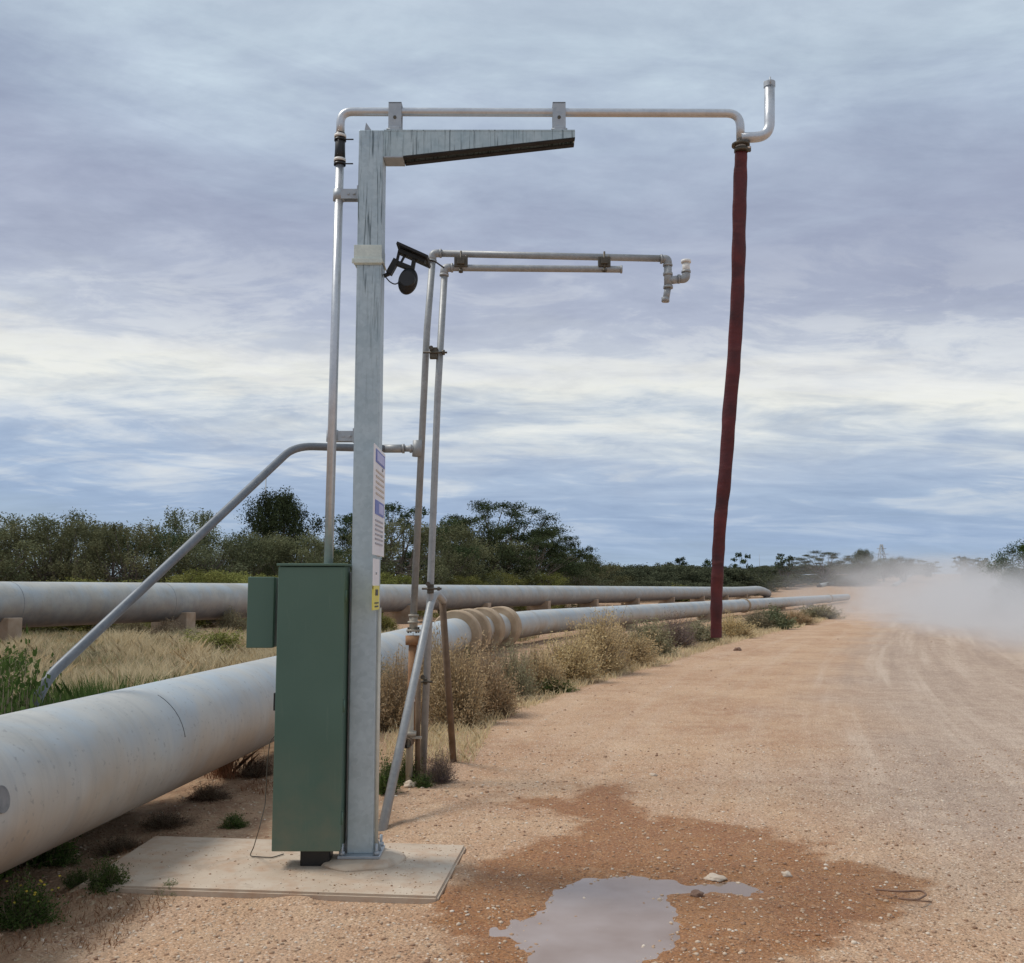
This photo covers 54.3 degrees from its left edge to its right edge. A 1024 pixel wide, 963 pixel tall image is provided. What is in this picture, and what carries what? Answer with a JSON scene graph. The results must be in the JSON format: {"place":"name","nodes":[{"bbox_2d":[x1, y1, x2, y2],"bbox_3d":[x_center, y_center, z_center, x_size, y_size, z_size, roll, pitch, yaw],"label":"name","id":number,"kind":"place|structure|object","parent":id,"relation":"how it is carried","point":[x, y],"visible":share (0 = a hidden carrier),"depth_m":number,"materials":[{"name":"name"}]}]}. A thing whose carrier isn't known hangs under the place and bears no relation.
{"place":"outdoors","nodes":[
{"label":"outdoors","id":0,"kind":"place"},
{"bbox_2d":[0,574,1023,962],"bbox_3d":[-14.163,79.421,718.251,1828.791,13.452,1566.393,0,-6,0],"label":"ground","id":1,"kind":"structure","parent":0,"point":[692,814],"depth_m":5.75,"materials":[{"name":"soil"}]},
{"bbox_2d":[0,636,28,877],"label":"weed","id":2,"kind":"object","parent":1,"relation":"on","point":[3,665],"visible":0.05,"depth_m":5.77,"materials":[{"name":"green plant"}]},
{"bbox_2d":[0,642,31,700],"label":"weed","id":3,"kind":"object","parent":1,"relation":"on","point":[12,665],"visible":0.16,"depth_m":10.38,"materials":[{"name":"green plant"}]},
{"bbox_2d":[0,521,52,581],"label":"mallee tree","id":4,"kind":"object","parent":1,"relation":"on","point":[9,569],"visible":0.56,"depth_m":42.03,"materials":[{"name":"green plant"}]},
{"bbox_2d":[0,861,71,930],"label":"weed","id":5,"kind":"object","parent":1,"relation":"on","point":[23,910],"visible":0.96,"depth_m":4.89,"materials":[{"name":"green plant"}]},
{"bbox_2d":[0,652,72,863],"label":"weed","id":6,"kind":"object","parent":1,"relation":"on","point":[56,694],"visible":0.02,"depth_m":6.32,"materials":[{"name":"green plant"}]},
{"bbox_2d":[0,644,79,879],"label":"weed","id":7,"kind":"object","parent":1,"relation":"on","point":[11,706],"visible":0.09,"depth_m":5.89,"materials":[{"name":"green plant"}]},
{"bbox_2d":[0,516,85,581],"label":"mallee tree","id":8,"kind":"object","parent":1,"relation":"on","point":[58,553],"visible":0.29,"depth_m":45.55,"materials":[{"name":"green plant"}]},
{"bbox_2d":[4,625,82,869],"bbox_3d":[-2.936,1.581,5.981,0.657,1.457,0.759,-4,-7,30],"label":"weed","id":9,"kind":"object","parent":1,"relation":"on","point":[42,687],"visible":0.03,"depth_m":6.04,"materials":[{"name":"green plant"}]},
{"bbox_2d":[0,507,92,581],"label":"mallee tree","id":10,"kind":"object","parent":1,"relation":"on","point":[45,518],"visible":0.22,"depth_m":49.99,"materials":[{"name":"green plant"}]},
{"bbox_2d":[31,843,89,867],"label":"weed","id":11,"kind":"object","parent":1,"relation":"on","point":[67,859],"visible":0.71,"depth_m":5.89,"materials":[{"name":"green plant"}]},
{"bbox_2d":[0,516,123,581],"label":"mallee tree","id":12,"kind":"object","parent":1,"relation":"on","point":[67,534],"visible":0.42,"depth_m":45.07,"materials":[{"name":"green plant"}]},
{"bbox_2d":[60,867,94,888],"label":"weed","id":13,"kind":"object","parent":1,"relation":"on","point":[72,881],"visible":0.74,"depth_m":5.37,"materials":[{"name":"green plant"}]},
{"bbox_2d":[0,662,159,811],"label":"tall green grass","id":14,"kind":"structure","parent":1,"relation":"on","point":[81,692],"depth_m":7.28,"materials":[{"name":"green plant"}]},
{"bbox_2d":[22,575,145,632],"bbox_3d":[-15.305,4.529,35.577,5.696,2.350,5.283,-5,-8,42],"label":"scrub bush","id":15,"kind":"object","parent":1,"relation":"on","point":[79,627],"visible":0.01,"depth_m":34.76,"materials":[{"name":"green plant"}]},
{"bbox_2d":[36,513,154,581],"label":"mallee tree","id":16,"kind":"object","parent":1,"relation":"on","point":[96,522],"visible":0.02,"depth_m":51.52,"materials":[{"name":"green plant"}]},
{"bbox_2d":[78,855,133,897],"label":"weed","id":17,"kind":"object","parent":1,"relation":"on","point":[108,874],"visible":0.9,"depth_m":5.31,"materials":[{"name":"green plant"}]},
{"bbox_2d":[88,831,141,856],"bbox_3d":[-2.458,2.270,6.277,0.402,0.148,0.391,1,-6,-10],"label":"dead brush","id":18,"kind":"object","parent":1,"relation":"on","point":[121,845],"visible":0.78,"depth_m":6.25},
{"bbox_2d":[104,623,150,633],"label":"shrub","id":19,"kind":"object","parent":1,"relation":"on","point":[119,626],"visible":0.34,"depth_m":32.52,"materials":[{"name":"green plant"}]},
{"bbox_2d":[49,517,210,582],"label":"mallee tree","id":20,"kind":"object","parent":1,"relation":"on","point":[125,561],"visible":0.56,"depth_m":44.38,"materials":[{"name":"green plant"}]},
{"bbox_2d":[0,776,272,953],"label":"dry grass","id":21,"kind":"structure","parent":1,"relation":"on","point":[129,919],"depth_m":4.88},
{"bbox_2d":[91,526,216,582],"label":"mallee tree","id":22,"kind":"object","parent":1,"relation":"on","point":[173,535],"visible":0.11,"depth_m":48.80,"materials":[{"name":"green plant"}]},
{"bbox_2d":[144,617,186,634],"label":"shrub","id":23,"kind":"object","parent":1,"relation":"on","point":[162,627],"visible":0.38,"depth_m":31.94,"materials":[{"name":"green plant"}]},
{"bbox_2d":[137,806,201,832],"bbox_3d":[-2.373,2.339,6.927,0.444,0.136,0.490,3,-7,-26],"label":"dead brush","id":24,"kind":"object","parent":1,"relation":"on","point":[160,821],"visible":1,"depth_m":6.91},
{"bbox_2d":[149,505,218,573],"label":"mallee tree","id":25,"kind":"object","parent":1,"relation":"on","point":[203,519],"visible":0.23,"depth_m":55.44,"materials":[{"name":"green plant"}]},
{"bbox_2d":[0,626,395,753],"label":"tussock grass","id":26,"kind":"structure","parent":1,"relation":"on","point":[199,654],"depth_m":19.34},
{"bbox_2d":[160,567,246,628],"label":"scrub bush","id":27,"kind":"object","parent":1,"relation":"on","point":[213,576],"visible":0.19,"depth_m":40.17,"materials":[{"name":"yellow plant"}]},
{"bbox_2d":[179,779,233,803],"bbox_3d":[-2.368,2.405,7.781,0.476,0.172,0.527,2,-6,-19],"label":"dead brush","id":28,"kind":"object","parent":1,"relation":"on","point":[212,794],"visible":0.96,"depth_m":7.72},
{"bbox_2d":[172,627,245,652],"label":"shrub","id":29,"kind":"object","parent":1,"relation":"on","point":[223,641],"visible":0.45,"depth_m":24.00,"materials":[{"name":"green plant"}]},
{"bbox_2d":[146,526,271,582],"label":"mallee tree","id":30,"kind":"object","parent":1,"relation":"on","point":[204,544],"visible":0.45,"depth_m":47.39,"materials":[{"name":"green plant"}]},
{"bbox_2d":[191,569,260,627],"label":"scrub bush","id":31,"kind":"object","parent":1,"relation":"on","point":[238,578],"visible":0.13,"depth_m":41.72,"materials":[{"name":"green plant"}]},
{"bbox_2d":[32,440,421,706],"bbox_3d":[-2.150,0.987,7.480,0.660,2.946,3.494,-5,-8,40],"label":"brace pipe","id":32,"kind":"object","parent":1,"relation":"on","point":[69,657],"visible":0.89,"depth_m":7.26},
{"bbox_2d":[213,605,246,631],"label":"shrub","id":33,"kind":"object","parent":1,"relation":"on","point":[233,620],"visible":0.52,"depth_m":34.72,"materials":[{"name":"green plant"}]},
{"bbox_2d":[216,811,249,828],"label":"weed","id":34,"kind":"object","parent":1,"relation":"on","point":[231,821],"visible":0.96,"depth_m":6.91,"materials":[{"name":"green plant"}]},
{"bbox_2d":[204,747,262,780],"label":"dry grass tuft","id":35,"kind":"object","parent":1,"relation":"on","point":[226,769],"visible":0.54,"depth_m":8.62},
{"bbox_2d":[235,751,273,780],"bbox_3d":[-2.217,2.455,8.687,0.418,0.251,0.429,-1,-6,7],"label":"dead brush","id":36,"kind":"object","parent":1,"relation":"on","point":[257,769],"visible":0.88,"depth_m":8.64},
{"bbox_2d":[210,529,305,576],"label":"mallee tree","id":37,"kind":"object","parent":1,"relation":"on","point":[268,568],"visible":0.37,"depth_m":48.99,"materials":[{"name":"green plant"}]},
{"bbox_2d":[1,627,538,698],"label":"dry grass","id":38,"kind":"structure","parent":1,"relation":"on","point":[187,669],"depth_m":19.66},
{"bbox_2d":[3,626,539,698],"bbox_3d":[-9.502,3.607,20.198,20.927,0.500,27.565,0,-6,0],"label":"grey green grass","id":39,"kind":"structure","parent":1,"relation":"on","point":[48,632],"depth_m":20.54,"materials":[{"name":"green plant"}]},
{"bbox_2d":[78,836,465,903],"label":"concrete slab","id":40,"kind":"structure","parent":1,"relation":"on","point":[272,873],"depth_m":5.51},
{"bbox_2d":[127,846,456,893],"bbox_3d":[-1.299,2.175,5.623,1.935,0.014,0.957,0,-6,0],"label":"slab grit","id":41,"kind":"object","parent":40,"relation":"on","point":[324,874],"visible":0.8,"depth_m":5.51,"materials":[{"name":"gravel"}]},
{"bbox_2d":[272,563,351,865],"bbox_3d":[-1.142,1.342,5.835,0.450,1.714,0.320,0,-6,0],"label":"control cabinet","id":42,"kind":"object","parent":40,"relation":"on","point":[311,751],"visible":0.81,"depth_m":5.70,"materials":[{"name":"metal"}]},
{"bbox_2d":[246,577,277,647],"bbox_3d":[-1.448,0.774,5.920,0.210,0.413,0.143,0,-6,0],"label":"meter box","id":43,"kind":"object","parent":42,"relation":"attached to","point":[262,605],"visible":0.83,"depth_m":5.85,"materials":[{"name":"green paint"}]},
{"bbox_2d":[321,77,774,871],"bbox_3d":[0.268,-0.168,6.040,2.787,4.770,0.494,0,-6,0],"label":"water standpipe","id":44,"kind":"object","parent":40,"relation":"on","point":[379,153],"visible":0.96,"depth_m":6.07,"materials":[{"name":"metal"}]},
{"bbox_2d":[372,558,379,609],"bbox_3d":[-0.785,0.595,5.774,0.014,0.293,0.250,0,-6,0],"label":"warning label","id":45,"kind":"object","parent":44,"relation":"attached to","point":[375,593],"visible":1,"depth_m":5.74,"materials":[{"name":"yellow plastic"}]},
{"bbox_2d":[372,443,384,556],"bbox_3d":[-0.785,0.122,5.920,0.013,0.634,0.479,0,-6,0],"label":"instruction sign","id":46,"kind":"object","parent":44,"relation":"attached to","point":[378,503],"visible":1,"depth_m":5.87,"materials":[{"name":"white"}]},
{"bbox_2d":[383,241,443,294],"bbox_3d":[-0.610,-1.306,6.225,0.371,0.318,0.220,0,-6,0],"label":"solar floodlight","id":47,"kind":"object","parent":44,"relation":"attached to","point":[407,282],"visible":1,"depth_m":6.15,"materials":[{"name":"black plastic"}]},
{"bbox_2d":[710,145,750,637],"bbox_3d":[1.351,-0.574,6.149,0.319,3.045,0.091,-4,-7,31],"label":"filling hose","id":48,"kind":"object","parent":44,"relation":"hanging from","point":[738,261],"visible":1,"depth_m":6.14,"materials":[{"name":"rubber"}]},
{"bbox_2d":[228,485,337,572],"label":"gum tree","id":49,"kind":"object","parent":1,"relation":"on","point":[282,510],"visible":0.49,"depth_m":57.02,"materials":[{"name":"green plant"}]},
{"bbox_2d":[256,529,351,576],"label":"mallee tree","id":50,"kind":"object","parent":1,"relation":"on","point":[318,545],"visible":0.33,"depth_m":49.53,"materials":[{"name":"green plant"}]},
{"bbox_2d":[0,581,770,641],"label":"pipeline","id":51,"kind":"object","parent":1,"relation":"on","point":[35,604],"depth_m":33.93,"materials":[{"name":"metal"}]},
{"bbox_2d":[381,612,399,631],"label":"shrub","id":52,"kind":"object","parent":1,"relation":"on","point":[385,621],"visible":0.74,"depth_m":37.22,"materials":[{"name":"green plant"}]},
{"bbox_2d":[379,749,403,795],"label":"shrub","id":53,"kind":"object","parent":1,"relation":"on","point":[384,773],"visible":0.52,"depth_m":7.90,"materials":[{"name":"green plant"}]},
{"bbox_2d":[312,502,479,584],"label":"gum tree","id":54,"kind":"object","parent":1,"relation":"on","point":[346,518],"visible":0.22,"depth_m":61.12,"materials":[{"name":"green plant"}]},
{"bbox_2d":[339,517,471,584],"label":"mallee tree","id":55,"kind":"object","parent":1,"relation":"on","point":[385,566],"visible":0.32,"depth_m":56.95,"materials":[{"name":"green plant"}]},
{"bbox_2d":[380,643,438,730],"bbox_3d":[-1.343,2.401,11.623,1.106,1.025,1.091,-6,-9,44],"label":"shrub","id":56,"kind":"object","parent":1,"relation":"on","point":[392,700],"visible":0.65,"depth_m":11.49,"materials":[{"name":"plant"}]},
{"bbox_2d":[380,572,439,617],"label":"scrub bush","id":57,"kind":"object","parent":1,"relation":"on","point":[384,577],"visible":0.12,"depth_m":53.14,"materials":[{"name":"green plant"}]},
{"bbox_2d":[378,590,456,830],"bbox_3d":[-0.727,1.716,8.086,0.100,1.661,2.796,-1,-6,7],"label":"bent pipe stay","id":58,"kind":"object","parent":1,"relation":"on","point":[439,596],"visible":0.8,"depth_m":8.02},
{"bbox_2d":[409,771,436,788],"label":"shrub","id":59,"kind":"object","parent":1,"relation":"on","point":[421,781],"visible":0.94,"depth_m":8.16,"materials":[{"name":"green plant"}]},
{"bbox_2d":[0,594,849,873],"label":"pipeline","id":60,"kind":"object","parent":1,"relation":"on","point":[72,769],"depth_m":6.25,"materials":[{"name":"metal"}]},
{"bbox_2d":[421,740,460,784],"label":"shrub","id":61,"kind":"object","parent":1,"relation":"on","point":[440,775],"visible":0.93,"depth_m":8.35,"materials":[{"name":"brown plant"}]},
{"bbox_2d":[419,611,470,711],"bbox_3d":[-0.963,2.400,13.316,0.954,1.416,0.904,3,-7,-28],"label":"shrub","id":62,"kind":"object","parent":1,"relation":"on","point":[434,644],"visible":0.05,"depth_m":13.27,"materials":[{"name":"plant"}]},
{"bbox_2d":[395,516,510,612],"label":"mallee tree","id":63,"kind":"object","parent":1,"relation":"on","point":[470,540],"visible":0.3,"depth_m":65.04,"materials":[{"name":"green plant"}]},
{"bbox_2d":[420,574,495,615],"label":"scrub bush","id":64,"kind":"object","parent":1,"relation":"on","point":[467,582],"visible":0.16,"depth_m":60.26,"materials":[{"name":"green plant"}]},
{"bbox_2d":[421,630,495,730],"bbox_3d":[-0.671,2.400,12.078,0.983,1.194,1.079,-3,-7,27],"label":"shrub","id":65,"kind":"object","parent":1,"relation":"on","point":[466,702],"visible":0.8,"depth_m":11.94,"materials":[{"name":"plant"}]},
{"bbox_2d":[441,514,520,584],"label":"mallee tree","id":66,"kind":"object","parent":1,"relation":"on","point":[488,531],"visible":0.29,"depth_m":73.15,"materials":[{"name":"green plant"}]},
{"bbox_2d":[437,632,527,719],"bbox_3d":[-0.331,2.508,12.824,1.164,1.168,1.196,6,-9,-44],"label":"shrub","id":67,"kind":"object","parent":1,"relation":"on","point":[497,702],"visible":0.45,"depth_m":12.75,"materials":[{"name":"plant"}]},
{"bbox_2d":[461,570,527,611],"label":"scrub bush","id":68,"kind":"object","parent":1,"relation":"on","point":[514,581],"visible":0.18,"depth_m":64.82,"materials":[{"name":"green plant"}]},
{"bbox_2d":[441,536,552,584],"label":"mallee tree","id":69,"kind":"object","parent":1,"relation":"on","point":[523,575],"visible":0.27,"depth_m":74.09,"materials":[{"name":"green plant"}]},
{"bbox_2d":[426,498,577,580],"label":"gum tree","id":70,"kind":"object","parent":1,"relation":"on","point":[487,507],"visible":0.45,"depth_m":82.21,"materials":[{"name":"green plant"}]},
{"bbox_2d":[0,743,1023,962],"bbox_3d":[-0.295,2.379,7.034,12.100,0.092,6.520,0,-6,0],"label":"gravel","id":71,"kind":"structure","parent":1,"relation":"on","point":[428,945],"depth_m":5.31,"materials":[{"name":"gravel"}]},
{"bbox_2d":[490,632,546,699],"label":"shrub","id":72,"kind":"object","parent":1,"relation":"on","point":[521,680],"visible":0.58,"depth_m":14.86,"materials":[{"name":"grey plant"}]},
{"bbox_2d":[471,526,591,606],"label":"gum tree","id":73,"kind":"object","parent":1,"relation":"on","point":[546,534],"visible":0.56,"depth_m":76.35,"materials":[{"name":"green plant"}]},
{"bbox_2d":[514,638,577,694],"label":"shrub","id":74,"kind":"object","parent":1,"relation":"on","point":[544,667],"visible":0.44,"depth_m":15.88,"materials":[{"name":"plant"}]},
{"bbox_2d":[404,249,690,780],"bbox_3d":[0.334,0.225,8.584,2.542,4.686,0.410,0,-6,0],"label":"old standpipe","id":75,"kind":"object","parent":1,"relation":"on","point":[461,265],"visible":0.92,"depth_m":8.77,"materials":[{"name":"metal"}]},
{"bbox_2d":[514,571,581,608],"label":"scrub bush","id":76,"kind":"object","parent":1,"relation":"on","point":[555,579],"visible":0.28,"depth_m":72.73,"materials":[{"name":"green plant"}]},
{"bbox_2d":[533,677,579,693],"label":"shrub","id":77,"kind":"object","parent":1,"relation":"on","point":[554,689],"visible":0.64,"depth_m":15.68,"materials":[{"name":"green plant"}]},
{"bbox_2d":[513,532,606,582],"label":"gum tree","id":78,"kind":"object","parent":1,"relation":"on","point":[567,539],"visible":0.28,"depth_m":87.06,"materials":[{"name":"green plant"}]},
{"bbox_2d":[510,548,617,605],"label":"mallee tree","id":79,"kind":"object","parent":1,"relation":"on","point":[587,575],"visible":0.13,"depth_m":82.73,"materials":[{"name":"green plant"}]},
{"bbox_2d":[531,628,617,683],"bbox_3d":[0.946,3.039,17.437,1.554,1.000,1.415,2,-6,-20],"label":"shrub","id":80,"kind":"object","parent":1,"relation":"on","point":[576,665],"visible":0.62,"depth_m":17.27,"materials":[{"name":"plant"}]},
{"bbox_2d":[551,557,637,585],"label":"mallee tree","id":81,"kind":"object","parent":1,"relation":"on","point":[609,569],"visible":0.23,"depth_m":96.12,"materials":[{"name":"green plant"}]},
{"bbox_2d":[561,603,635,676],"bbox_3d":[1.507,2.963,18.855,1.557,1.388,1.600,-3,-7,27],"label":"shrub","id":82,"kind":"object","parent":1,"relation":"on","point":[608,640],"visible":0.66,"depth_m":18.81,"materials":[{"name":"plant"}]},
{"bbox_2d":[379,616,828,762],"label":"verge grass","id":83,"kind":"structure","parent":1,"relation":"on","point":[440,733],"depth_m":12.36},
{"bbox_2d":[489,875,763,962],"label":"puddle","id":84,"kind":"object","parent":1,"relation":"on","point":[616,920],"visible":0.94,"depth_m":4.90,"materials":[{"name":"liquid"}]},
{"bbox_2d":[605,616,666,666],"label":"shrub","id":85,"kind":"object","parent":1,"relation":"on","point":[640,651],"visible":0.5,"depth_m":20.99,"materials":[{"name":"plant"}]},
{"bbox_2d":[620,614,681,656],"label":"shrub","id":86,"kind":"object","parent":1,"relation":"on","point":[660,638],"visible":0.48,"depth_m":23.98,"materials":[{"name":"grey plant"}]},
{"bbox_2d":[649,607,704,648],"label":"shrub","id":87,"kind":"object","parent":1,"relation":"on","point":[679,635],"visible":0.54,"depth_m":27.39,"materials":[{"name":"grey plant"}]},
{"bbox_2d":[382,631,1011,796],"bbox_3d":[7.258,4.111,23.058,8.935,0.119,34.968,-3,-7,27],"label":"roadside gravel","id":88,"kind":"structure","parent":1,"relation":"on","point":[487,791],"depth_m":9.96,"materials":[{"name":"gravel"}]},
{"bbox_2d":[677,615,726,643],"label":"shrub","id":89,"kind":"object","parent":1,"relation":"on","point":[701,631],"visible":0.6,"depth_m":29.43,"materials":[{"name":"grey plant"}]},
{"bbox_2d":[722,609,760,637],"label":"shrub","id":90,"kind":"object","parent":1,"relation":"on","point":[731,628],"visible":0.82,"depth_m":32.47,"materials":[{"name":"plant"}]},
{"bbox_2d":[567,561,940,600],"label":"scrub belt","id":91,"kind":"object","parent":1,"relation":"on","point":[668,573],"visible":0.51,"depth_m":159.27,"materials":[{"name":"green plant"}]},
{"bbox_2d":[738,605,778,629],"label":"shrub","id":92,"kind":"object","parent":1,"relation":"on","point":[756,618],"visible":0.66,"depth_m":39.09,"materials":[{"name":"grey plant"}]},
{"bbox_2d":[761,603,799,628],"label":"shrub","id":93,"kind":"object","parent":1,"relation":"on","point":[782,622],"visible":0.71,"depth_m":39.61,"materials":[{"name":"green plant"}]},
{"bbox_2d":[768,553,795,587],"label":"distant tree","id":94,"kind":"object","parent":1,"relation":"on","point":[781,563],"visible":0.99,"depth_m":189.17,"materials":[{"name":"green plant"}]},
{"bbox_2d":[781,608,820,624],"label":"shrub","id":95,"kind":"object","parent":1,"relation":"on","point":[803,619],"visible":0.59,"depth_m":44.61,"materials":[{"name":"plant"}]},
{"bbox_2d":[794,603,849,618],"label":"shrub","id":96,"kind":"object","parent":1,"relation":"on","point":[823,612],"visible":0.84,"depth_m":53.08,"materials":[{"name":"grey plant"}]},
{"bbox_2d":[791,550,858,582],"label":"distant tree","id":97,"kind":"object","parent":1,"relation":"on","point":[804,565],"visible":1,"depth_m":198.60,"materials":[{"name":"grey plant"}]},
{"bbox_2d":[841,549,879,583],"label":"distant tree","id":98,"kind":"object","parent":1,"relation":"on","point":[860,556],"visible":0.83,"depth_m":203.40,"materials":[{"name":"grey plant"}]},
{"bbox_2d":[868,557,902,581],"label":"distant tree","id":99,"kind":"object","parent":1,"relation":"on","point":[880,571],"visible":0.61,"depth_m":213.33,"materials":[{"name":"grey plant"}]},
{"bbox_2d":[875,556,935,581],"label":"distant tree","id":100,"kind":"object","parent":1,"relation":"on","point":[901,572],"visible":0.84,"depth_m":212.90,"materials":[{"name":"grey plant"}]},
{"bbox_2d":[959,566,1020,599],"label":"roadside scrub","id":101,"kind":"object","parent":1,"relation":"on","point":[982,584],"visible":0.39,"depth_m":169.98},
{"bbox_2d":[973,539,1023,620],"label":"roadside bush","id":102,"kind":"object","parent":1,"relation":"on","point":[1009,579],"visible":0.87,"depth_m":49.84,"materials":[{"name":"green plant"}]},
{"bbox_2d":[998,565,1023,622],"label":"roadside bush","id":103,"kind":"object","parent":1,"relation":"on","point":[1019,619],"visible":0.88,"depth_m":48.89,"materials":[{"name":"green plant"}]},
{"bbox_2d":[0,0,1023,584],"label":"sky","id":104,"kind":"structure","parent":0,"point":[167,168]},
{"bbox_2d":[433,574,1023,785],"bbox_3d":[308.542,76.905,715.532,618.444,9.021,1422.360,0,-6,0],"label":"dirt road","id":105,"kind":"structure","parent":0,"point":[951,690],"depth_m":12.98,"materials":[{"name":"soil"}]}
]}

